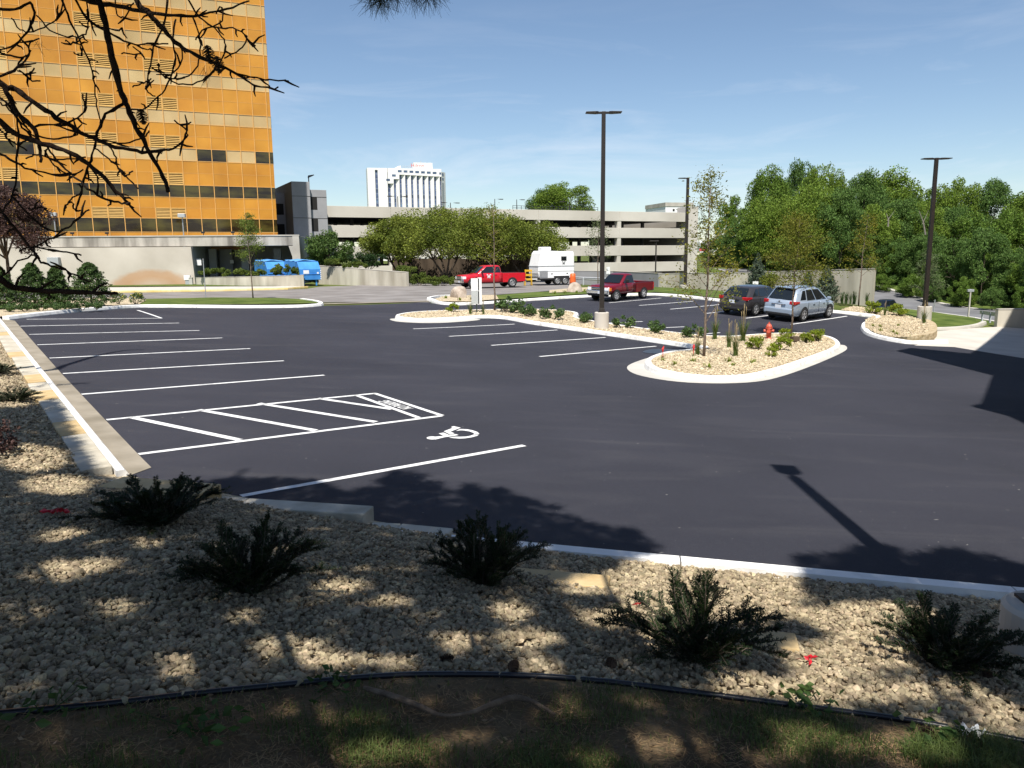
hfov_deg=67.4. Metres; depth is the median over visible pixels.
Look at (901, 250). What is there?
woodland tree
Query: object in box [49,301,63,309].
perennial
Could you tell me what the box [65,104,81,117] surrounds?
window
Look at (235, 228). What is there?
window
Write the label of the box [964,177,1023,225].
woodland tree
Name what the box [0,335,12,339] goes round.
edging block
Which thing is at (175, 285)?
lawn plot
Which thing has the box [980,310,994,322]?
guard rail
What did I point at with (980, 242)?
woodland tree
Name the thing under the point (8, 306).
perennial
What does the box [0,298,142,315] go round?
gravel bed
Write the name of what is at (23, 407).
gravel stones
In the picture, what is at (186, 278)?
utility cabinet
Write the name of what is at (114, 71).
pine tree
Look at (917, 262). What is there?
woodland bush
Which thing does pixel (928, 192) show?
woodland tree
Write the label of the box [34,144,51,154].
window
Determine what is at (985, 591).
kerb
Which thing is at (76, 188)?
window
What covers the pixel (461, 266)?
timber wall
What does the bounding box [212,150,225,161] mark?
window
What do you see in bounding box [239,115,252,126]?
window
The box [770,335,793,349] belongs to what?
lime shrub
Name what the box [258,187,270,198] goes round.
window
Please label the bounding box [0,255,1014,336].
terrain
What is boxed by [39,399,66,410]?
edging block
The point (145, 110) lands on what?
window
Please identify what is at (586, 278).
guard rail
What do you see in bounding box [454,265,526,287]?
red pickup
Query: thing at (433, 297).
kerb
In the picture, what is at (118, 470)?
kerb
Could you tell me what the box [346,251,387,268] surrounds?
yew hedge
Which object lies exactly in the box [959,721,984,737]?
paper scrap
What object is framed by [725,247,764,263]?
woodland tree
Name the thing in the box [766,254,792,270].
woodland bush
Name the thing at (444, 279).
hedge
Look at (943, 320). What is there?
lawn
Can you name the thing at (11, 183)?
window
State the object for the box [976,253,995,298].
woodland bush
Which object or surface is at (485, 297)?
gravel bed
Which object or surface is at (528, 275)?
yellow barricade
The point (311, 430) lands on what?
painted stall lines
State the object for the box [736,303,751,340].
ornamental grass
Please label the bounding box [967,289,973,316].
bollard light
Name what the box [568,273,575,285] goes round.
traffic barrel
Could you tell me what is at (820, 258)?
woodland tree
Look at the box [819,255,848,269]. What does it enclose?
woodland bush
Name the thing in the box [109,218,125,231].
window
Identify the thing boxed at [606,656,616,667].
pine cone
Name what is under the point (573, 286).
boulder
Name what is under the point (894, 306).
lime shrub
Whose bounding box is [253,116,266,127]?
window
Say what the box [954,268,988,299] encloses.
woodland bush
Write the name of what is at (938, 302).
road kerb
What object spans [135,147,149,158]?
window
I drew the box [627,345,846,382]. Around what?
gutter lobe
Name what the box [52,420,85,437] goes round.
edging block
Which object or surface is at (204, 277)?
thin post
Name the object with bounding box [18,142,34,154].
window
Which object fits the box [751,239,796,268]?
woodland tree
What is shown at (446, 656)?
pine cone
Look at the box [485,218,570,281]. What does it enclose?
crabapple tree
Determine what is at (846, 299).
spiky perennial
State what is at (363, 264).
hedge
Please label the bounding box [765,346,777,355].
lime shrub
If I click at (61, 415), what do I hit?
edging block
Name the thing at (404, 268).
mounded shrub
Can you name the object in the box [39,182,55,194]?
window
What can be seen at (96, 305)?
perennial
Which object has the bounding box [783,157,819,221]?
woodland tree
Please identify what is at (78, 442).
edging block
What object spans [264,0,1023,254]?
sky
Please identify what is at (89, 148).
window
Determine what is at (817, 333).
lime shrub
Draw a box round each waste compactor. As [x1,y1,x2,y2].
[254,259,284,275]
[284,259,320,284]
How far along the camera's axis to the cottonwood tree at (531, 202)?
190.89 m
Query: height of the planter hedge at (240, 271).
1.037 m
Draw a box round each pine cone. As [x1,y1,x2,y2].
[440,653,453,661]
[508,659,518,671]
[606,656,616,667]
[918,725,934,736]
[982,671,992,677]
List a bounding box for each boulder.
[450,286,466,297]
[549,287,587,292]
[567,282,581,291]
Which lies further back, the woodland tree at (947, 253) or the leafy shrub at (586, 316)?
the woodland tree at (947, 253)
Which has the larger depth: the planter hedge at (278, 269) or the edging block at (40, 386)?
the planter hedge at (278, 269)
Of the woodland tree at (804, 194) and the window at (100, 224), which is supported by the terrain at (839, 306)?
the woodland tree at (804, 194)
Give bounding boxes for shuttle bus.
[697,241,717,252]
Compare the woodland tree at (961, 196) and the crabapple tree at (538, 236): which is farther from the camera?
the woodland tree at (961, 196)
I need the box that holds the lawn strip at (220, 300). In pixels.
[140,297,317,303]
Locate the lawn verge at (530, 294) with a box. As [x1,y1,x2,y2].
[496,291,587,298]
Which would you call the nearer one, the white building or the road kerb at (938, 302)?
the road kerb at (938, 302)
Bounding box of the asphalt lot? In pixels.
[13,295,1023,586]
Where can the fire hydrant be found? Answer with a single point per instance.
(768, 330)
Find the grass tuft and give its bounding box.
[887,720,1023,767]
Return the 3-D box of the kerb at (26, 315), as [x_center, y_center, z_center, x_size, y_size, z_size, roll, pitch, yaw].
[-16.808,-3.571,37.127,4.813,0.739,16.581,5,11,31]
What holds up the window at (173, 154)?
in the office tower at (219, 175)
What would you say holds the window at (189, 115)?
in the office tower at (219, 175)
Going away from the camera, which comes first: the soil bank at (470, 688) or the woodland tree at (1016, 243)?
the soil bank at (470, 688)
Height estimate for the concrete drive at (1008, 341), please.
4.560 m
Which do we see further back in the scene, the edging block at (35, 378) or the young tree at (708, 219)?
the young tree at (708, 219)
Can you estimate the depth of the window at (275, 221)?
92.01 m
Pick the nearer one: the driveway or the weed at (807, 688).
the weed at (807, 688)
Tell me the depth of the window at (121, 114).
83.84 m
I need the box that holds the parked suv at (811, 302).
[764,284,833,321]
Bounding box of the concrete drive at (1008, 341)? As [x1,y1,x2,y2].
[916,327,1023,357]
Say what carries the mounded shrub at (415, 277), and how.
on the driveway
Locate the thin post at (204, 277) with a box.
[202,259,205,297]
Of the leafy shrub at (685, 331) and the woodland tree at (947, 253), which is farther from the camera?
the woodland tree at (947, 253)
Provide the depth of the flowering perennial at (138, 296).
39.38 m
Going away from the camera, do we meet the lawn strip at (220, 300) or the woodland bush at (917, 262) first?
the lawn strip at (220, 300)
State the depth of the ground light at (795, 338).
30.31 m
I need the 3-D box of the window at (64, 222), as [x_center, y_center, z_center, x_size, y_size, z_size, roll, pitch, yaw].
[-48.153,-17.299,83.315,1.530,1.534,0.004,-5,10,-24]
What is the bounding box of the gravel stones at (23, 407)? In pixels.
[0,342,113,480]
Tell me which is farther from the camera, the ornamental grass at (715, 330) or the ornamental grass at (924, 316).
the ornamental grass at (924, 316)
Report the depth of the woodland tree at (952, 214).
138.94 m
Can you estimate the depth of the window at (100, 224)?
84.60 m
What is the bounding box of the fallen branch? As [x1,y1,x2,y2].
[363,686,555,716]
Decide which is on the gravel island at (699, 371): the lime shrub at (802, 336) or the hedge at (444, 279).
the lime shrub at (802, 336)
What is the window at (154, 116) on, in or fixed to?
in the office tower at (219, 175)
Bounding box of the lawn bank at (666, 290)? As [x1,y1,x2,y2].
[647,287,722,297]
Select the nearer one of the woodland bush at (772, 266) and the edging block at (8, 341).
the edging block at (8, 341)
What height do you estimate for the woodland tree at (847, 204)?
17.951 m
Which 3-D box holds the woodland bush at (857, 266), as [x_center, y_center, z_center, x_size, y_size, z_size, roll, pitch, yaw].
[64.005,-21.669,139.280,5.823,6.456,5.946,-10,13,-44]
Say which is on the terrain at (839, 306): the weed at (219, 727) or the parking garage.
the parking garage
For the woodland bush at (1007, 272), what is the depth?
109.91 m
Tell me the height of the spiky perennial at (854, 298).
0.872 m
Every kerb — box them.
[0,319,127,476]
[2,303,320,319]
[112,286,307,292]
[389,529,1023,599]
[427,295,449,301]
[430,293,947,344]
[719,269,993,320]
[769,270,992,309]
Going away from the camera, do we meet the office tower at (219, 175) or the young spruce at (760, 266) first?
the young spruce at (760, 266)
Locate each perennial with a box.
[1,302,17,311]
[15,301,32,310]
[30,301,49,310]
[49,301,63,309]
[59,301,74,309]
[73,300,90,309]
[90,300,103,309]
[110,292,126,303]
[129,292,144,304]
[844,292,848,303]
[851,290,857,303]
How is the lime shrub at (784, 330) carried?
on the gravel island at (699, 371)
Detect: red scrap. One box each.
[39,507,69,513]
[798,654,817,664]
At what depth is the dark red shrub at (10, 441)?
10.02 m
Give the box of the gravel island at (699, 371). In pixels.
[399,309,834,374]
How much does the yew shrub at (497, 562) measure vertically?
0.677 m
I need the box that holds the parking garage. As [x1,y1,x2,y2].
[327,205,697,280]
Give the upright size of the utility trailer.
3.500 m
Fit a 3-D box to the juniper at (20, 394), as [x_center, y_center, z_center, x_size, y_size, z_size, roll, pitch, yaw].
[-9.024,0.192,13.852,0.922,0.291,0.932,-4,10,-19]
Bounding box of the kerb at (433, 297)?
[427,295,449,301]
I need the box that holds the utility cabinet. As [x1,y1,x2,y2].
[184,275,190,283]
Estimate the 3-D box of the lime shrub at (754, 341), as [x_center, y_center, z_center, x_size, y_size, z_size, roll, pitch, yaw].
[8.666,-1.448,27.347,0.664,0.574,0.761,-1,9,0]
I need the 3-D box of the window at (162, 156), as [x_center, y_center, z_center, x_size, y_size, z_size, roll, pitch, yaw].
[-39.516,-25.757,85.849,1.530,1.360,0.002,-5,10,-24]
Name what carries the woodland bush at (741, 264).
on the terrain at (839, 306)
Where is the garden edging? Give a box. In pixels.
[0,671,1023,743]
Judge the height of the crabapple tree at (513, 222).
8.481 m
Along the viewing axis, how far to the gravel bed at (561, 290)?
57.59 m
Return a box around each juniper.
[0,363,25,373]
[0,385,45,401]
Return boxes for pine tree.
[0,0,298,297]
[351,0,448,20]
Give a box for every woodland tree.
[698,236,728,266]
[712,194,749,260]
[720,215,774,271]
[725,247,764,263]
[736,194,787,270]
[744,163,791,214]
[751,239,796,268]
[754,192,813,270]
[779,182,846,259]
[782,254,808,270]
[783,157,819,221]
[795,161,850,229]
[810,249,849,269]
[814,184,871,268]
[834,166,891,222]
[840,202,906,261]
[846,230,891,268]
[861,164,928,231]
[871,238,915,284]
[876,194,928,246]
[897,201,949,244]
[900,231,952,288]
[916,187,940,215]
[926,175,989,241]
[929,204,986,242]
[930,237,981,295]
[943,210,1003,258]
[955,226,1011,304]
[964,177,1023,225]
[988,207,1023,263]
[989,248,1023,307]
[999,192,1023,247]
[1004,223,1023,258]
[1019,249,1023,284]
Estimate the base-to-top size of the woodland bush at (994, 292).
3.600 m
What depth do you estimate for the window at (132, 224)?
85.85 m
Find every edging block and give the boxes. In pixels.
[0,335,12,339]
[0,339,14,342]
[2,343,18,347]
[4,347,21,352]
[7,351,25,358]
[12,356,29,362]
[14,361,35,368]
[19,367,39,376]
[23,374,45,383]
[27,382,51,390]
[31,390,59,402]
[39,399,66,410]
[45,409,75,423]
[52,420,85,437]
[61,433,97,451]
[71,449,112,474]
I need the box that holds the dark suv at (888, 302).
[875,299,895,307]
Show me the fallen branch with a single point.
(422, 707)
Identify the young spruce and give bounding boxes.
[742,252,770,286]
[800,270,814,286]
[816,265,842,300]
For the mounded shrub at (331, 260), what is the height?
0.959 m
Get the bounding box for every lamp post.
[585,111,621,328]
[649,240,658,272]
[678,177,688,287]
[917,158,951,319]
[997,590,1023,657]
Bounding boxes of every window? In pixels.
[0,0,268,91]
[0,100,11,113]
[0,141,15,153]
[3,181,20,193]
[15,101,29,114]
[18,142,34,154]
[21,181,38,193]
[30,102,47,115]
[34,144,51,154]
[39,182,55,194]
[43,217,59,230]
[48,103,64,116]
[52,143,68,155]
[56,182,72,194]
[59,217,76,230]
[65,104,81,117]
[69,144,85,156]
[73,183,89,194]
[77,218,92,231]
[82,105,98,118]
[86,144,101,156]
[89,183,105,195]
[93,218,108,231]
[99,106,114,119]
[102,145,118,157]
[106,183,121,195]
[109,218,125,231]
[115,108,129,119]
[119,146,134,158]
[122,184,137,195]
[125,218,140,231]
[131,108,146,120]
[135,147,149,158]
[138,184,153,196]
[141,218,156,231]
[147,109,162,121]
[151,147,165,159]
[154,185,168,196]
[156,218,171,231]
[163,110,178,122]
[166,148,181,159]
[169,185,184,196]
[172,219,186,231]
[179,111,193,123]
[182,149,196,160]
[184,185,199,196]
[187,219,201,231]
[194,112,208,124]
[197,149,211,161]
[200,186,213,197]
[202,219,216,231]
[209,113,223,125]
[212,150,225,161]
[214,186,228,197]
[217,219,230,231]
[224,114,238,125]
[227,151,240,162]
[229,187,242,197]
[231,219,245,231]
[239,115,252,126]
[241,151,254,162]
[243,187,257,198]
[245,219,259,231]
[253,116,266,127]
[255,152,268,163]
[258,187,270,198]
[260,219,272,231]
[267,117,270,127]
[270,152,272,163]
[272,188,274,198]
[274,220,276,231]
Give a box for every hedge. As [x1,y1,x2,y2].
[198,267,230,276]
[233,268,266,275]
[270,263,298,275]
[342,260,367,267]
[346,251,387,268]
[420,275,455,285]
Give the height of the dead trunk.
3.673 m
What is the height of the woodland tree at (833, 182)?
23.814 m
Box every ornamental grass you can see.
[467,298,473,313]
[692,332,701,354]
[710,306,719,339]
[724,321,734,347]
[730,319,742,355]
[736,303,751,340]
[921,302,927,322]
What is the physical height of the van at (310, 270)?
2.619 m
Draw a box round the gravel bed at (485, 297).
[436,295,497,300]
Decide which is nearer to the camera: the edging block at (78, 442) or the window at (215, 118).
the edging block at (78, 442)
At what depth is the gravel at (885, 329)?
36.42 m
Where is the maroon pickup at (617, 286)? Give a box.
[586,273,653,300]
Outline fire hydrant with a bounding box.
[764,322,773,338]
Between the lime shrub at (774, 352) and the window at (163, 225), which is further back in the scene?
the window at (163, 225)
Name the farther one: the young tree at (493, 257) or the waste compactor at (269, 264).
the waste compactor at (269, 264)
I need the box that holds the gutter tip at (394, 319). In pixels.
[390,318,479,322]
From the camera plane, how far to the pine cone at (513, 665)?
4.37 m
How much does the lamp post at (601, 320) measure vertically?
9.326 m
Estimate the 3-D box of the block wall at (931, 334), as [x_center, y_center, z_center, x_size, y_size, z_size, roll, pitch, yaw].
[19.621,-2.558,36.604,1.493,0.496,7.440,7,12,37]
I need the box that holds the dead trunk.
[919,210,928,234]
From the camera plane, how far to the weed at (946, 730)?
3.94 m
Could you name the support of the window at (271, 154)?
in the office tower at (219, 175)
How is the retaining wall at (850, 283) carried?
on the terrain at (839, 306)
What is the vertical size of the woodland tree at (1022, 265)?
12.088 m
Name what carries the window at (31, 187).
in the office tower at (219, 175)
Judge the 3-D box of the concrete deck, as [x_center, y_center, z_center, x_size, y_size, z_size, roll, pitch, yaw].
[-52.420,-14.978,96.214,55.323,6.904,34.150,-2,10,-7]
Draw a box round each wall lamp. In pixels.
[49,212,57,247]
[177,213,185,246]
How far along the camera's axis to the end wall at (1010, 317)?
39.94 m
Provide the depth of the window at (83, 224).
83.96 m
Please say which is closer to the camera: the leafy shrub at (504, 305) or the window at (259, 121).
the leafy shrub at (504, 305)
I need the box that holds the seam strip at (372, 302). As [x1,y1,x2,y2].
[323,301,423,303]
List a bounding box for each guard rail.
[576,276,642,284]
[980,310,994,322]
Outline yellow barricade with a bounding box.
[524,270,531,285]
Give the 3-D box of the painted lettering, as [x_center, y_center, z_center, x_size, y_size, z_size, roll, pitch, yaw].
[-2.346,0.414,15.437,0.268,0.001,0.977,-6,12,-40]
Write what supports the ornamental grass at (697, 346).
on the gravel island at (699, 371)
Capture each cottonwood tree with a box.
[524,189,562,209]
[527,180,595,210]
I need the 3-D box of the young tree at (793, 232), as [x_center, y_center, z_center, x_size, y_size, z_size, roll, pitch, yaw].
[12.106,-4.768,32.772,3.748,5.630,3.864,-6,11,-28]
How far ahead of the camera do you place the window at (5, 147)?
80.10 m
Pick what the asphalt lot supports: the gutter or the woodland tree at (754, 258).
the gutter
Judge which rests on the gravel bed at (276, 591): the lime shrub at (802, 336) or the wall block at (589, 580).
the wall block at (589, 580)
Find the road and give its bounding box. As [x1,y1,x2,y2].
[721,268,994,319]
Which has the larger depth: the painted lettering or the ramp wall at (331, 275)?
the ramp wall at (331, 275)
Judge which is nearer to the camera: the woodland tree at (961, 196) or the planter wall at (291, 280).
the planter wall at (291, 280)
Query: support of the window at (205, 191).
in the office tower at (219, 175)
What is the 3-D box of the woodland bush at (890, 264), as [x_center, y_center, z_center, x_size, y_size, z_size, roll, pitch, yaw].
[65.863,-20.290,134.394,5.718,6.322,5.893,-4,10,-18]
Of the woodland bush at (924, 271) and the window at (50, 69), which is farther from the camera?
the woodland bush at (924, 271)
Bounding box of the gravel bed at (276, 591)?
[0,357,1023,724]
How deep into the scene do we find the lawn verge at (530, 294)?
52.60 m
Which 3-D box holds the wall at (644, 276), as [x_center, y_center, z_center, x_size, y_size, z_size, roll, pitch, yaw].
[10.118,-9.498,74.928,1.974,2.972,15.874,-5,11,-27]
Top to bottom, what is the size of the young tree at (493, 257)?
5.818 m
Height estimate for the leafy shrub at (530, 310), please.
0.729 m
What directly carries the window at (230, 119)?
in the office tower at (219, 175)
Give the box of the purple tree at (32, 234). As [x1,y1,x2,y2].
[0,181,56,289]
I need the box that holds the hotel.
[366,161,445,260]
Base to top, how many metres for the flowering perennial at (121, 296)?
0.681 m
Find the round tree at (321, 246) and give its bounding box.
[303,229,355,266]
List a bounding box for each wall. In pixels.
[196,275,304,285]
[318,265,408,285]
[392,258,535,280]
[568,270,658,286]
[659,268,875,306]
[892,319,936,339]
[994,308,1023,327]
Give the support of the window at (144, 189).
in the office tower at (219, 175)
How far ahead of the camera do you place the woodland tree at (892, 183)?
156.50 m
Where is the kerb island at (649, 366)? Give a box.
[395,309,840,381]
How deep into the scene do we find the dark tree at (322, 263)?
90.11 m
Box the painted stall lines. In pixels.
[29,298,845,496]
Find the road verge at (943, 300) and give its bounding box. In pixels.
[769,268,993,309]
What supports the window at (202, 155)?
in the office tower at (219, 175)
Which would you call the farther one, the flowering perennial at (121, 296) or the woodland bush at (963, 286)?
the woodland bush at (963, 286)
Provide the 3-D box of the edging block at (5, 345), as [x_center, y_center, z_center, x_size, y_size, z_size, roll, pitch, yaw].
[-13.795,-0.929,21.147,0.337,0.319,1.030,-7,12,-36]
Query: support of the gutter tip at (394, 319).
on the asphalt lot
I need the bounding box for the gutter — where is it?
[0,318,150,474]
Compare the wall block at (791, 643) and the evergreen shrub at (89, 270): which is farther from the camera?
the evergreen shrub at (89, 270)
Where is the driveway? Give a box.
[2,281,581,301]
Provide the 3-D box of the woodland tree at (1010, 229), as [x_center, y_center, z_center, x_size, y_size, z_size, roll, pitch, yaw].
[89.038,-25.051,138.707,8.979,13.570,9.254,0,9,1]
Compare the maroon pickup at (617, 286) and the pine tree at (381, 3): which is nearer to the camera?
the pine tree at (381, 3)
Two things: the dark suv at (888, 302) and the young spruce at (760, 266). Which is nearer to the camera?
the young spruce at (760, 266)
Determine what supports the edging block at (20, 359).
on the gravel bed at (276, 591)
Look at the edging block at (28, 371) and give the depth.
16.94 m
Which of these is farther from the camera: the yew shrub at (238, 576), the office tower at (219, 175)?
the office tower at (219, 175)
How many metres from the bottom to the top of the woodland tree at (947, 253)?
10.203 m
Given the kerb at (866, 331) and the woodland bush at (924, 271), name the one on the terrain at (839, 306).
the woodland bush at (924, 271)
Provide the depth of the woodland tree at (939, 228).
135.91 m
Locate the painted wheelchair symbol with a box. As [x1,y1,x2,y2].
[427,426,478,439]
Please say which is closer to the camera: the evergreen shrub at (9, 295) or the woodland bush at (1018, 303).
the evergreen shrub at (9, 295)
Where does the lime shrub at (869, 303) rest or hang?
on the gravel at (885, 329)
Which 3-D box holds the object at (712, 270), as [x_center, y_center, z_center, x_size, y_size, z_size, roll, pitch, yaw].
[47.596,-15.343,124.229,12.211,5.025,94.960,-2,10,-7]
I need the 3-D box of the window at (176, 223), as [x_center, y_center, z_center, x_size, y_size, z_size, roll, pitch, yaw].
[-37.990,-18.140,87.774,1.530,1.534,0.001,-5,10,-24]
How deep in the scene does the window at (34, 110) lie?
80.71 m
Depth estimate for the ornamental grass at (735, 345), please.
24.92 m
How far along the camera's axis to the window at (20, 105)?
80.14 m
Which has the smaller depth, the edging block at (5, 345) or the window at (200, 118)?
the edging block at (5, 345)
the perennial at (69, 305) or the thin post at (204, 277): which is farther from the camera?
the thin post at (204, 277)
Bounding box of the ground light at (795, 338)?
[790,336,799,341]
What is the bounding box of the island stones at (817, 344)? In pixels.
[400,309,834,374]
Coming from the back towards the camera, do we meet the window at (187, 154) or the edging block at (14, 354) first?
the window at (187, 154)
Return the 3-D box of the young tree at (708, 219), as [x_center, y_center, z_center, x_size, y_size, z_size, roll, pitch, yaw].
[5.912,-3.766,24.178,3.250,6.076,2.777,-1,9,0]
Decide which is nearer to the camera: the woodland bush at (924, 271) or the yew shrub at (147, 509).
the yew shrub at (147, 509)
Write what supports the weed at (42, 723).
on the soil bank at (470, 688)
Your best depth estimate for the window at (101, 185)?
84.00 m
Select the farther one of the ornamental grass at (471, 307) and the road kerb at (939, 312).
the road kerb at (939, 312)
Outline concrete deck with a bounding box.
[0,231,308,286]
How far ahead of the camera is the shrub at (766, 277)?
55.41 m
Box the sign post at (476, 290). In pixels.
[471,277,481,312]
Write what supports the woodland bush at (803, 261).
on the terrain at (839, 306)
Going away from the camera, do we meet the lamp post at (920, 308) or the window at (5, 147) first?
the lamp post at (920, 308)
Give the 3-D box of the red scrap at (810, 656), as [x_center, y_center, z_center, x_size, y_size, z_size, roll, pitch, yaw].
[1.891,1.761,4.907,0.146,0.053,0.063,-1,9,-5]
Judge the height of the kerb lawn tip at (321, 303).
0.276 m
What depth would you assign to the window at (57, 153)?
82.04 m
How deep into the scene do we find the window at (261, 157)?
90.32 m
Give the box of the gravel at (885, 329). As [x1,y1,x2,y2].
[843,308,929,336]
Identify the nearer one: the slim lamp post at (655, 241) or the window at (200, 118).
the slim lamp post at (655, 241)
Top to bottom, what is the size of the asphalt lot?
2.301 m
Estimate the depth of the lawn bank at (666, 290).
54.78 m
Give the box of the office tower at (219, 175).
[0,0,277,249]
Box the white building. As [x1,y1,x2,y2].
[645,202,693,212]
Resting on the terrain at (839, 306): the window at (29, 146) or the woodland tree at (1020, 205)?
the woodland tree at (1020, 205)
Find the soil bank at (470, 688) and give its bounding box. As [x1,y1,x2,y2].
[0,677,1023,767]
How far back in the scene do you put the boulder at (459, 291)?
49.46 m
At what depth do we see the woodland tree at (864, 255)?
135.34 m
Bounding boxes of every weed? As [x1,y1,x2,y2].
[0,678,87,731]
[129,696,265,755]
[306,664,360,703]
[766,681,844,724]
[892,707,983,755]
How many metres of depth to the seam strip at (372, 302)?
47.01 m
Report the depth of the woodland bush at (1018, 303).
99.40 m
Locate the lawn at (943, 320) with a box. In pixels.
[882,307,978,326]
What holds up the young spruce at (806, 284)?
on the terrain at (839, 306)
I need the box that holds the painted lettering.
[378,400,410,408]
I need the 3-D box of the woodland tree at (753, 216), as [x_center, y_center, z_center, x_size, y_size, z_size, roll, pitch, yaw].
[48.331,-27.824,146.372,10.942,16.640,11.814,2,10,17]
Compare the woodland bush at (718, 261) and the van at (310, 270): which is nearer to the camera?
the van at (310, 270)
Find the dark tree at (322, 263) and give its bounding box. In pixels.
[307,237,330,265]
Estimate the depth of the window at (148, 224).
86.50 m
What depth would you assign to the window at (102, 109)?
83.23 m
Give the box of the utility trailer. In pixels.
[523,247,574,284]
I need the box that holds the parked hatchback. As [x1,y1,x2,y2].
[719,284,773,315]
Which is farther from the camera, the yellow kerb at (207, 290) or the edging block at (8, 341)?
the yellow kerb at (207, 290)
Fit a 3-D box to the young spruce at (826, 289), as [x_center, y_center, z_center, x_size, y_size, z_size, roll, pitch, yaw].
[21.077,-6.725,51.561,2.281,2.505,2.363,-1,9,0]
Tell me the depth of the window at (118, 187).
84.58 m
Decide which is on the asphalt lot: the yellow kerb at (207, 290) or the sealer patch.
the sealer patch
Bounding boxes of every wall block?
[98,477,221,498]
[222,496,247,500]
[244,498,373,522]
[372,522,400,528]
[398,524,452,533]
[514,567,609,588]
[742,628,799,652]
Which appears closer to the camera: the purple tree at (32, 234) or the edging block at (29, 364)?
the edging block at (29, 364)
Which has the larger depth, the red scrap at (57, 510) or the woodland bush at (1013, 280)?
the woodland bush at (1013, 280)
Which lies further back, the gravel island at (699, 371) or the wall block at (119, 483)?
the gravel island at (699, 371)
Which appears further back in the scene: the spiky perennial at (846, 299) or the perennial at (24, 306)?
the spiky perennial at (846, 299)
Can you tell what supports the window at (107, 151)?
in the office tower at (219, 175)
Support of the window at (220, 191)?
in the office tower at (219, 175)
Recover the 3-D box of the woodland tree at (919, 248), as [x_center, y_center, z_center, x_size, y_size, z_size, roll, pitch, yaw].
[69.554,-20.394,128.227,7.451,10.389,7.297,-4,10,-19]
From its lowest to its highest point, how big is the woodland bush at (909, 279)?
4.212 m
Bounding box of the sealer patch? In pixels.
[643,349,675,353]
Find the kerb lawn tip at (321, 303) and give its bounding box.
[300,298,323,305]
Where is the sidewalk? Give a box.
[100,286,300,290]
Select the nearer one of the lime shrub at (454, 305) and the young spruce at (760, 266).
the lime shrub at (454, 305)
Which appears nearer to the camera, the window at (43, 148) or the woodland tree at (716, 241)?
the window at (43, 148)
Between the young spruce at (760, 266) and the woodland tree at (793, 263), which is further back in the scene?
the woodland tree at (793, 263)
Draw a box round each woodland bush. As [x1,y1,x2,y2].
[703,255,727,266]
[720,251,739,266]
[728,258,753,267]
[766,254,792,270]
[792,256,811,268]
[806,261,829,269]
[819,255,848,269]
[849,250,872,268]
[870,251,906,281]
[875,273,895,290]
[894,273,922,296]
[900,255,923,276]
[920,248,949,294]
[921,275,946,302]
[946,276,978,306]
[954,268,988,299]
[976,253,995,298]
[977,287,1007,309]
[984,262,1015,305]
[996,269,1023,307]
[1004,260,1023,302]
[1011,284,1023,307]
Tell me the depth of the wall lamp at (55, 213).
81.92 m
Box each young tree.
[230,210,266,297]
[468,202,515,310]
[580,218,612,283]
[649,164,758,355]
[752,205,847,333]
[841,209,884,305]
[909,250,949,291]
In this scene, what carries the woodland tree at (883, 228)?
on the terrain at (839, 306)
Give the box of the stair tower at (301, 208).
[275,181,327,265]
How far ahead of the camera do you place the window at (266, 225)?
91.59 m
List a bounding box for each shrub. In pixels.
[0,265,23,308]
[0,419,20,453]
[15,262,53,306]
[40,267,76,305]
[50,472,232,534]
[68,262,116,305]
[158,507,341,601]
[324,258,340,266]
[395,265,417,282]
[411,271,426,285]
[414,510,552,586]
[445,303,459,311]
[494,295,525,311]
[518,303,537,315]
[538,305,564,318]
[578,312,592,322]
[592,567,791,672]
[611,315,636,327]
[647,320,665,332]
[681,323,708,337]
[744,335,763,348]
[759,272,777,286]
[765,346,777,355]
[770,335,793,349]
[779,328,795,337]
[799,332,814,342]
[808,328,824,340]
[864,300,883,313]
[868,589,1023,697]
[887,303,909,315]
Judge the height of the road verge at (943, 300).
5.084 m
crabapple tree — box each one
[355,211,434,270]
[390,204,495,277]
[439,202,530,264]
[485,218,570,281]
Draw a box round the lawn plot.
[112,284,235,285]
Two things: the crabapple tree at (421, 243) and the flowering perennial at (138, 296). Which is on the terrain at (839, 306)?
the crabapple tree at (421, 243)
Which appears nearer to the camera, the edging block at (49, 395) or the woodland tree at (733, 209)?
the edging block at (49, 395)
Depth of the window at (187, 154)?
87.14 m

